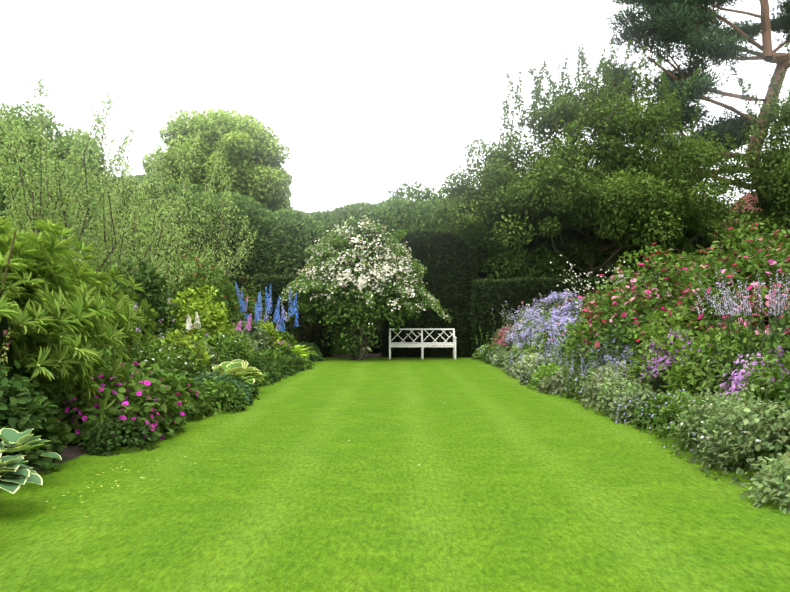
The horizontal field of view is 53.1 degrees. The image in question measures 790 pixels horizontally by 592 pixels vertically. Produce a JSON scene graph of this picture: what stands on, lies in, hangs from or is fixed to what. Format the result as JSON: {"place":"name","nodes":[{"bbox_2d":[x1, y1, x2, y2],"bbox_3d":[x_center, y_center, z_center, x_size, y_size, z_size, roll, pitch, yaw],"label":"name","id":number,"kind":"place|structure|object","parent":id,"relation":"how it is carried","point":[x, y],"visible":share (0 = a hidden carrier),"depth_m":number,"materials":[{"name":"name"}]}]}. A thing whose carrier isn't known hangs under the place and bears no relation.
{"place":"outdoors","nodes":[
{"label":"outdoors","id":0,"kind":"place"},
{"bbox_2d":[0,101,106,176],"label":"tree","id":1,"kind":"object","parent":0,"point":[64,146],"depth_m":38.28,"materials":[{"name":"green plant"}]},
{"bbox_2d":[141,107,294,211],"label":"tree","id":2,"kind":"object","parent":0,"point":[262,178],"depth_m":43.72,"materials":[{"name":"green plant"}]},
{"bbox_2d":[0,354,789,591],"bbox_3d":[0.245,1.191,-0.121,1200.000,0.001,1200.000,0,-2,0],"label":"ground","id":3,"kind":"structure","parent":0,"point":[507,484],"depth_m":5.12,"materials":[{"name":"green plant"}]},
{"bbox_2d":[0,439,87,481],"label":"soil bed","id":4,"kind":"object","parent":3,"relation":"on","point":[70,451],"depth_m":7.09,"materials":[{"name":"brown soil"}]},
{"bbox_2d":[0,120,81,261],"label":"airy tree","id":5,"kind":"object","parent":4,"relation":"on","point":[14,142],"depth_m":13.53,"materials":[{"name":"green plant"}]},
{"bbox_2d":[11,145,185,279],"bbox_3d":[-8.582,-1.282,22.167,5.343,6.358,4.817,0,-2,0],"label":"airy tree","id":6,"kind":"object","parent":4,"relation":"on","point":[125,188],"depth_m":22.29,"materials":[{"name":"green plant"}]},
{"bbox_2d":[0,71,197,301],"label":"airy tree","id":7,"kind":"object","parent":4,"relation":"on","point":[25,219],"depth_m":16.54,"materials":[{"name":"green plant"}]},
{"bbox_2d":[92,176,229,302],"bbox_3d":[-6.726,-0.638,20.953,4.607,5.005,4.743,0,-2,0],"label":"airy tree","id":8,"kind":"object","parent":4,"relation":"on","point":[148,222],"depth_m":20.61,"materials":[{"name":"green plant"}]},
{"bbox_2d":[134,126,257,284],"bbox_3d":[-6.164,-1.712,24.811,3.678,7.379,3.867,0,-2,0],"label":"airy tree","id":9,"kind":"object","parent":4,"relation":"on","point":[218,152],"depth_m":24.18,"materials":[{"name":"green plant"}]},
{"bbox_2d":[132,274,334,357],"bbox_3d":[-5.398,0.628,25.717,6.896,2.812,1.709,0,-2,0],"label":"yew hedge","id":10,"kind":"object","parent":3,"relation":"on","point":[305,331],"visible":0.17,"depth_m":25.13,"materials":[{"name":"green plant"}]},
{"bbox_2d":[0,159,698,353],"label":"hedge","id":11,"kind":"object","parent":3,"relation":"on","point":[285,238],"visible":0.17,"depth_m":27.46,"materials":[{"name":"green plant"}]},
{"bbox_2d":[329,353,381,357],"bbox_3d":[0.219,2.080,29.315,18.000,0.001,9.100,0,-2,0],"label":"soil bed","id":12,"kind":"object","parent":3,"relation":"on","point":[369,355],"visible":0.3,"depth_m":25.73,"materials":[{"name":"brown soil"}]},
{"bbox_2d":[380,228,477,357],"bbox_3d":[1.121,-0.089,26.189,3.322,4.276,2.060,0,-2,0],"label":"hedge","id":13,"kind":"object","parent":12,"relation":"on","point":[446,258],"visible":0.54,"depth_m":25.38,"materials":[{"name":"green plant"}]},
{"bbox_2d":[485,150,513,197],"bbox_3d":[3.805,-1.460,28.986,3.382,7.806,3.509,0,-2,0],"label":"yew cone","id":14,"kind":"object","parent":12,"relation":"on","point":[494,169],"depth_m":28.78,"materials":[{"name":"green plant"}]},
{"bbox_2d":[467,275,657,357],"bbox_3d":[5.800,0.669,25.456,6.985,2.717,1.674,0,-2,0],"label":"yew hedge","id":15,"kind":"object","parent":12,"relation":"on","point":[487,296],"visible":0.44,"depth_m":24.90,"materials":[{"name":"green plant"}]},
{"bbox_2d":[280,212,452,360],"bbox_3d":[-0.942,-0.357,23.549,5.163,4.287,3.048,0,-2,0],"label":"flowering tree","id":16,"kind":"object","parent":3,"relation":"on","point":[331,309],"depth_m":23.05,"materials":[{"name":"plant"}]},
{"bbox_2d":[0,215,789,513],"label":"flower beds","id":17,"kind":"object","parent":3,"relation":"on","point":[42,312],"depth_m":9.38,"materials":[{"name":"green plant"}]},
{"bbox_2d":[389,328,456,358],"bbox_3d":[0.843,1.474,24.422,2.075,0.932,0.660,0,-2,0],"label":"bench","id":18,"kind":"object","parent":3,"relation":"on","point":[422,344],"visible":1,"depth_m":24.70,"materials":[{"name":"white paint"}]},
{"bbox_2d":[677,220,718,257],"bbox_3d":[11.668,-1.483,33.966,6.437,8.177,6.603,0,-2,0],"label":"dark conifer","id":19,"kind":"object","parent":3,"relation":"on","point":[700,241],"visible":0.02,"depth_m":32.44,"materials":[{"name":"green plant"}]},
{"bbox_2d":[712,192,761,272],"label":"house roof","id":20,"kind":"structure","parent":3,"relation":"on","point":[743,197],"depth_m":35.72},
{"bbox_2d":[713,44,789,260],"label":"tree","id":21,"kind":"object","parent":3,"relation":"on","point":[777,159],"depth_m":26.80,"materials":[{"name":"green plant"}]},
{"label":"tree trunk","id":22,"kind":"object","parent":3,"relation":"on","visible":0},
{"bbox_2d":[330,181,451,210],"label":"tree","id":23,"kind":"object","parent":22,"relation":"on","point":[427,195],"depth_m":41.75,"materials":[{"name":"green plant"}]},
{"bbox_2d":[0,0,789,212],"label":"sky","id":24,"kind":"structure","parent":0,"point":[367,98],"materials":[{"name":"white"}]},
{"bbox_2d":[460,143,612,281],"bbox_3d":[4.579,-1.597,27.142,5.808,7.275,4.348,0,-2,0],"label":"low hawthorn tree","id":25,"kind":"object","parent":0,"point":[499,264],"depth_m":26.15,"materials":[{"name":"green plant"}]},
{"bbox_2d":[434,34,765,277],"bbox_3d":[6.740,-3.129,26.637,10.830,10.439,8.872,0,-2,0],"label":"hawthorn tree","id":26,"kind":"object","parent":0,"point":[652,199],"depth_m":24.95,"materials":[{"name":"green plant"}]},
{"bbox_2d":[542,0,789,236],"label":"scots pine tree","id":27,"kind":"object","parent":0,"point":[660,23],"depth_m":28.68,"materials":[{"name":"green plant"}]}
]}

